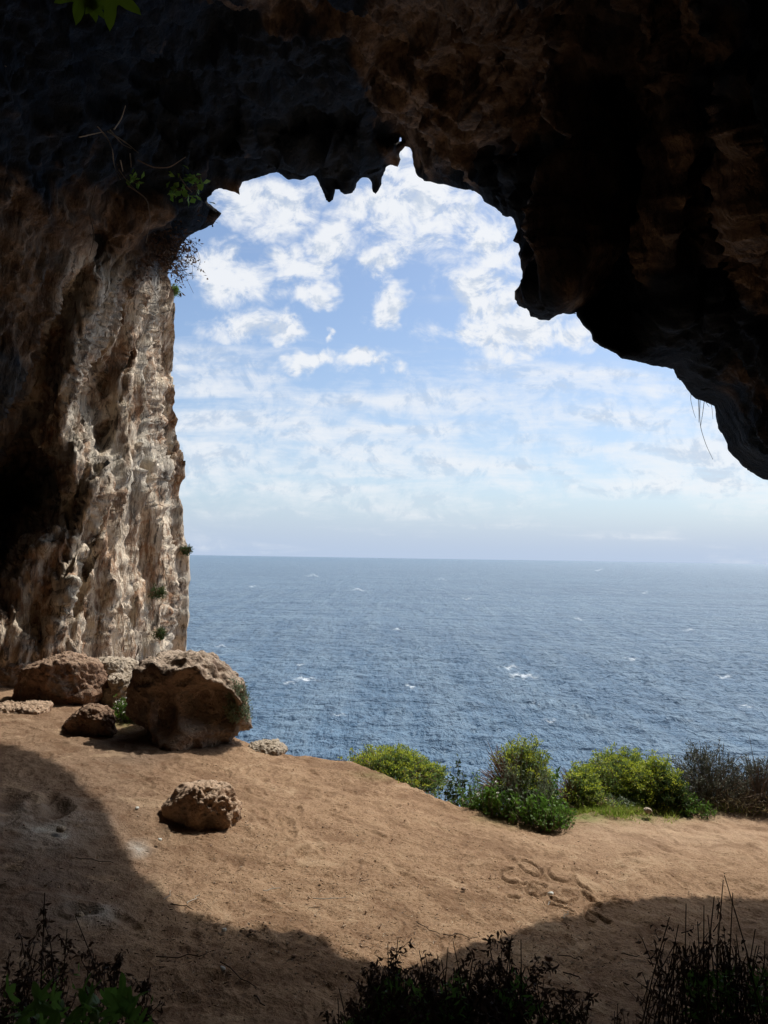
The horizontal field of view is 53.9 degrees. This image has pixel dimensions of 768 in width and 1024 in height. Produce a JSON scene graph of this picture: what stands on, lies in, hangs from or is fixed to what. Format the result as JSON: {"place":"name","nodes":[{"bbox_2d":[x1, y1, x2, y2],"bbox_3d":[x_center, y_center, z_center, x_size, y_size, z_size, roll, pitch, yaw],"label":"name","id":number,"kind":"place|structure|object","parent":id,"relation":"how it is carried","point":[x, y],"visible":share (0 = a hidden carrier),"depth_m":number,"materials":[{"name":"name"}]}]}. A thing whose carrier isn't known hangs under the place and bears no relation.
{"place":"outdoors","nodes":[
{"label":"outdoors","id":0,"kind":"place"},
{"bbox_2d":[0,0,767,667],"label":"cave rock","id":1,"kind":"object","parent":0,"point":[610,156],"visible":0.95,"depth_m":11.71,"materials":[{"name":"brown stone"}]},
{"bbox_2d":[54,0,140,30],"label":"hanging branch","id":2,"kind":"object","parent":1,"relation":"hanging from","point":[94,8],"visible":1,"depth_m":2.51,"materials":[{"name":"green plant"}]},
{"bbox_2d":[79,106,137,177],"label":"bare branch","id":3,"kind":"object","parent":1,"relation":"attached to","point":[112,133],"visible":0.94,"depth_m":11.99,"materials":[{"name":"black plant"}]},
{"bbox_2d":[126,169,144,187],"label":"ivy plant","id":4,"kind":"object","parent":1,"relation":"attached to","point":[132,179],"visible":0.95,"depth_m":13.42,"materials":[{"name":"green plant"}]},
{"bbox_2d":[89,157,191,255],"bbox_3d":[-4.670,-5.967,12.997,2.777,3.213,0.173,1,-3,1],"label":"dead vine","id":5,"kind":"object","parent":1,"relation":"hanging from","point":[133,188],"visible":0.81,"depth_m":12.96,"materials":[{"name":"brown plant"}]},
{"bbox_2d":[148,583,166,600],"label":"crevice plant","id":6,"kind":"object","parent":1,"relation":"attached to","point":[157,593],"visible":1,"depth_m":15.78,"materials":[{"name":"green plant"}]},
{"bbox_2d":[151,626,166,640],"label":"crevice plant","id":7,"kind":"object","parent":1,"relation":"attached to","point":[160,634],"visible":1,"depth_m":15.73,"materials":[{"name":"green plant"}]},
{"bbox_2d":[128,210,216,302],"bbox_3d":[-4.421,-5.196,14.969,2.035,2.138,1.296,-1,-4,25],"label":"hanging bush","id":8,"kind":"object","parent":1,"relation":"hanging from","point":[163,243],"visible":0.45,"depth_m":14.93,"materials":[{"name":"green plant"}]},
{"bbox_2d":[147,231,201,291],"bbox_3d":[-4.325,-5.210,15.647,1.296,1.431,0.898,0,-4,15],"label":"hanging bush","id":9,"kind":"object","parent":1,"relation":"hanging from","point":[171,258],"visible":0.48,"depth_m":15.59,"materials":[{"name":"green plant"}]},
{"bbox_2d":[171,284,180,297],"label":"crevice plant","id":10,"kind":"object","parent":1,"relation":"on","point":[176,292],"visible":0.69,"depth_m":17.89,"materials":[{"name":"green plant"}]},
{"bbox_2d":[179,544,192,556],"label":"crevice plant","id":11,"kind":"object","parent":1,"relation":"attached to","point":[186,550],"visible":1,"depth_m":18.14,"materials":[{"name":"green plant"}]},
{"bbox_2d":[166,165,214,207],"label":"ivy plant","id":12,"kind":"object","parent":1,"relation":"attached to","point":[173,192],"visible":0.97,"depth_m":14.04,"materials":[{"name":"green plant"}]},
{"bbox_2d":[698,400,712,458],"bbox_3d":[3.892,-1.016,9.202,0.123,0.772,0.174,2,-4,-23],"label":"hanging root","id":13,"kind":"object","parent":1,"relation":"hanging from","point":[701,421],"visible":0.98,"depth_m":9.24,"materials":[{"name":"grey plant"}]},
{"bbox_2d":[0,687,767,1023],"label":"ground","id":14,"kind":"structure","parent":0,"point":[128,767],"depth_m":6.34,"materials":[{"name":"brown soil"}]},
{"bbox_2d":[0,661,32,687],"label":"rock","id":15,"kind":"object","parent":14,"relation":"on","point":[9,674],"visible":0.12,"depth_m":12.09,"materials":[{"name":"brown stone"}]},
{"bbox_2d":[0,700,53,714],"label":"rock","id":16,"kind":"object","parent":14,"relation":"on","point":[33,707],"visible":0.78,"depth_m":10.15,"materials":[{"name":"beige stone"}]},
{"bbox_2d":[12,651,108,704],"bbox_3d":[-4.832,2.527,11.215,1.424,0.892,1.079,1,-3,0],"label":"boulder","id":17,"kind":"object","parent":14,"relation":"on","point":[70,678],"visible":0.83,"depth_m":10.85,"materials":[{"name":"brown stone"}]},
{"bbox_2d":[56,826,65,832],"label":"pebble","id":18,"kind":"object","parent":14,"relation":"on","point":[60,829],"visible":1,"depth_m":6.34,"materials":[{"name":"stone"}]},
{"bbox_2d":[4,972,153,1023],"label":"leafy plant","id":19,"kind":"object","parent":14,"relation":"on","point":[119,1003],"visible":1,"depth_m":2.04,"materials":[{"name":"green plant"}]},
{"bbox_2d":[75,911,83,916],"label":"pebble","id":20,"kind":"object","parent":14,"relation":"on","point":[80,914],"visible":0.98,"depth_m":5.03,"materials":[{"name":"grey stone"}]},
{"bbox_2d":[0,893,164,1023],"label":"dried herb","id":21,"kind":"object","parent":14,"relation":"on","point":[20,995],"visible":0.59,"depth_m":2.59,"materials":[{"name":"brown plant"}]},
{"bbox_2d":[64,703,116,736],"bbox_3d":[-3.749,2.659,9.625,0.734,0.448,0.511,1,-3,0],"label":"boulder","id":22,"kind":"object","parent":14,"relation":"on","point":[97,719],"visible":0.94,"depth_m":9.43,"materials":[{"name":"brown stone"}]},
{"bbox_2d":[76,857,113,862],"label":"twig","id":23,"kind":"object","parent":14,"relation":"on","point":[93,859],"visible":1,"depth_m":5.85,"materials":[{"name":"brown wood"}]},
{"bbox_2d":[100,672,131,707],"bbox_3d":[-3.925,2.860,11.456,0.709,0.805,0.890,1,-3,0],"label":"rock","id":24,"kind":"object","parent":14,"relation":"on","point":[118,684],"visible":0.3,"depth_m":11.16,"materials":[{"name":"beige stone"}]},
{"bbox_2d":[98,656,138,677],"bbox_3d":[-4.515,2.778,12.460,0.923,0.768,0.906,1,-3,0],"label":"rock","id":25,"kind":"object","parent":14,"relation":"on","point":[116,664],"visible":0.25,"depth_m":12.34,"materials":[{"name":"beige stone"}]},
{"bbox_2d":[111,694,132,723],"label":"flowering weed","id":26,"kind":"object","parent":14,"relation":"on","point":[119,712],"visible":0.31,"depth_m":10.26,"materials":[{"name":"green plant"}]},
{"bbox_2d":[156,952,205,957],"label":"twig","id":27,"kind":"object","parent":14,"relation":"on","point":[180,956],"visible":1,"depth_m":4.70,"materials":[{"name":"brown wood"}]},
{"bbox_2d":[125,649,252,750],"bbox_3d":[-2.515,2.422,9.774,1.617,1.228,1.466,1,-3,0],"label":"boulder","id":28,"kind":"object","parent":14,"relation":"on","point":[176,700],"visible":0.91,"depth_m":9.45,"materials":[{"name":"brown stone"}]},
{"bbox_2d":[222,677,252,724],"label":"cliff bush","id":29,"kind":"object","parent":28,"relation":"attached to","point":[233,712],"visible":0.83,"depth_m":9.56,"materials":[{"name":"green plant"}]},
{"bbox_2d":[161,780,241,831],"bbox_3d":[-1.720,2.795,7.075,0.746,0.550,0.583,1,-3,0],"label":"boulder","id":30,"kind":"object","parent":14,"relation":"on","point":[200,805],"visible":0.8,"depth_m":6.91,"materials":[{"name":"beige stone"}]},
{"bbox_2d":[220,961,255,986],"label":"twig","id":31,"kind":"object","parent":14,"relation":"on","point":[236,973],"visible":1,"depth_m":4.62,"materials":[{"name":"brown wood"}]},
{"bbox_2d":[248,738,287,755],"bbox_3d":[-1.532,3.106,9.782,0.536,0.248,0.537,1,-3,0],"label":"rock","id":32,"kind":"object","parent":14,"relation":"on","point":[276,747],"visible":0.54,"depth_m":9.72,"materials":[{"name":"beige stone"}]},
{"bbox_2d":[5,764,746,1020],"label":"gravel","id":33,"kind":"structure","parent":14,"relation":"on","point":[225,957],"depth_m":5.52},
{"bbox_2d":[3,761,766,1022],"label":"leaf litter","id":34,"kind":"object","parent":14,"relation":"on","point":[337,918],"visible":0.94,"depth_m":5.45,"materials":[{"name":"brown plant"}]},
{"bbox_2d":[336,743,454,796],"bbox_3d":[0.147,3.758,10.002,1.605,1.426,1.576,1,-3,0],"label":"spurge shrub","id":35,"kind":"object","parent":14,"relation":"on","point":[406,765],"visible":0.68,"depth_m":9.80,"materials":[{"name":"green plant"}]},
{"bbox_2d":[425,753,475,805],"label":"leafy weed","id":36,"kind":"object","parent":14,"relation":"on","point":[451,785],"visible":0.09,"depth_m":9.46,"materials":[{"name":"green plant"}]},
{"bbox_2d":[319,929,598,1023],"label":"dark bush","id":37,"kind":"object","parent":14,"relation":"on","point":[387,1000],"visible":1,"depth_m":2.55,"materials":[{"name":"green plant"}]},
{"bbox_2d":[443,933,475,938],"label":"twig","id":38,"kind":"object","parent":14,"relation":"on","point":[458,933],"visible":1,"depth_m":5.55,"materials":[{"name":"brown wood"}]},
{"bbox_2d":[448,770,491,808],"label":"weed","id":39,"kind":"object","parent":14,"relation":"on","point":[454,802],"visible":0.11,"depth_m":9.20,"materials":[{"name":"green plant"}]},
{"bbox_2d":[462,777,525,819],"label":"leafy weed","id":40,"kind":"object","parent":14,"relation":"on","point":[486,808],"visible":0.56,"depth_m":8.92,"materials":[{"name":"green plant"}]},
{"bbox_2d":[474,733,569,804],"bbox_3d":[1.701,3.955,9.526,1.131,2.316,1.156,2,-4,-15],"label":"spurge shrub","id":41,"kind":"object","parent":14,"relation":"on","point":[530,756],"visible":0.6,"depth_m":9.47,"materials":[{"name":"green plant"}]},
{"bbox_2d":[485,752,562,823],"bbox_3d":[1.645,3.768,9.150,1.018,1.794,0.770,1,-3,0],"label":"feathery plant","id":42,"kind":"object","parent":14,"relation":"on","point":[523,781],"visible":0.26,"depth_m":9.07,"materials":[{"name":"green plant"}]},
{"bbox_2d":[495,788,577,827],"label":"leafy weed","id":43,"kind":"object","parent":14,"relation":"on","point":[530,815],"visible":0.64,"depth_m":8.74,"materials":[{"name":"green plant"}]},
{"bbox_2d":[544,954,552,961],"bbox_3d":[1.186,3.209,5.437,0.057,0.036,0.054,3,-4,-27],"label":"pebble","id":44,"kind":"object","parent":14,"relation":"on","point":[548,957],"visible":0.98,"depth_m":5.42,"materials":[{"name":"stone"}]},
{"bbox_2d":[534,804,575,832],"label":"leafy weed","id":45,"kind":"object","parent":14,"relation":"on","point":[551,822],"visible":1,"depth_m":8.51,"materials":[{"name":"green plant"}]},
{"bbox_2d":[548,766,566,803],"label":"young stem","id":46,"kind":"object","parent":14,"relation":"on","point":[556,775],"visible":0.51,"depth_m":9.38,"materials":[{"name":"green plant"}]},
{"bbox_2d":[554,760,607,809],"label":"spurge shrub","id":47,"kind":"object","parent":14,"relation":"on","point":[585,782],"visible":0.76,"depth_m":9.61,"materials":[{"name":"green plant"}]},
{"bbox_2d":[562,789,623,810],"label":"weed","id":48,"kind":"object","parent":14,"relation":"on","point":[603,803],"visible":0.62,"depth_m":9.40,"materials":[{"name":"green plant"}]},
{"bbox_2d":[561,742,667,800],"bbox_3d":[3.284,3.716,10.372,1.806,0.969,1.667,1,-3,0],"label":"spurge shrub","id":49,"kind":"object","parent":14,"relation":"on","point":[609,767],"visible":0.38,"depth_m":10.27,"materials":[{"name":"green plant"}]},
{"bbox_2d":[593,791,645,808],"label":"weed","id":50,"kind":"object","parent":14,"relation":"on","point":[622,802],"visible":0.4,"depth_m":9.57,"materials":[{"name":"green plant"}]},
{"bbox_2d":[610,1003,629,1023],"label":"dried sprig","id":51,"kind":"object","parent":14,"relation":"on","point":[618,1019],"visible":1,"depth_m":3.46,"materials":[{"name":"brown plant"}]},
{"bbox_2d":[644,807,651,813],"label":"rock","id":52,"kind":"object","parent":14,"relation":"on","point":[647,810],"visible":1,"depth_m":9.16,"materials":[{"name":"beige stone"}]},
{"bbox_2d":[615,753,694,813],"bbox_3d":[3.545,3.585,9.912,1.068,0.912,1.038,1,-3,0],"label":"spurge shrub","id":53,"kind":"object","parent":14,"relation":"on","point":[650,770],"visible":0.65,"depth_m":9.77,"materials":[{"name":"green plant"}]},
{"bbox_2d":[564,793,764,823],"bbox_3d":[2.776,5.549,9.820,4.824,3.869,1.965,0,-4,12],"label":"grass","id":54,"kind":"structure","parent":14,"relation":"on","point":[623,811],"depth_m":9.29,"materials":[{"name":"green plant"}]},
{"bbox_2d":[642,764,698,816],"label":"leafy bush","id":55,"kind":"object","parent":14,"relation":"on","point":[682,791],"visible":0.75,"depth_m":9.55,"materials":[{"name":"green plant"}]},
{"bbox_2d":[656,792,717,819],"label":"weed","id":56,"kind":"object","parent":14,"relation":"on","point":[702,807],"visible":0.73,"depth_m":9.48,"materials":[{"name":"green plant"}]},
{"bbox_2d":[624,875,767,1023],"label":"dark bush","id":57,"kind":"object","parent":14,"relation":"on","point":[702,1009],"visible":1,"depth_m":2.50,"materials":[{"name":"green plant"}]},
{"bbox_2d":[669,737,762,816],"bbox_3d":[4.347,3.614,10.236,1.422,1.059,1.410,1,-3,0],"label":"twiggy shrub","id":58,"kind":"object","parent":14,"relation":"on","point":[705,776],"visible":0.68,"depth_m":10.06,"materials":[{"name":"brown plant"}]},
{"bbox_2d":[693,786,767,816],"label":"dry grass tuft","id":59,"kind":"object","parent":14,"relation":"on","point":[744,804],"visible":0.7,"depth_m":9.82,"materials":[{"name":"brown plant"}]},
{"bbox_2d":[723,736,767,816],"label":"twiggy shrub","id":60,"kind":"object","parent":14,"relation":"on","point":[759,785],"visible":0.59,"depth_m":10.07,"materials":[{"name":"brown plant"}]},
{"bbox_2d":[168,138,767,563],"label":"sky","id":61,"kind":"structure","parent":0,"point":[362,373],"materials":[{"name":"blue"}]},
{"bbox_2d":[186,555,767,809],"bbox_3d":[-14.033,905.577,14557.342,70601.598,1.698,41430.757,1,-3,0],"label":"sea","id":62,"kind":"structure","parent":0,"point":[445,661],"depth_m":238.97,"materials":[{"name":"liquid"}]}
]}

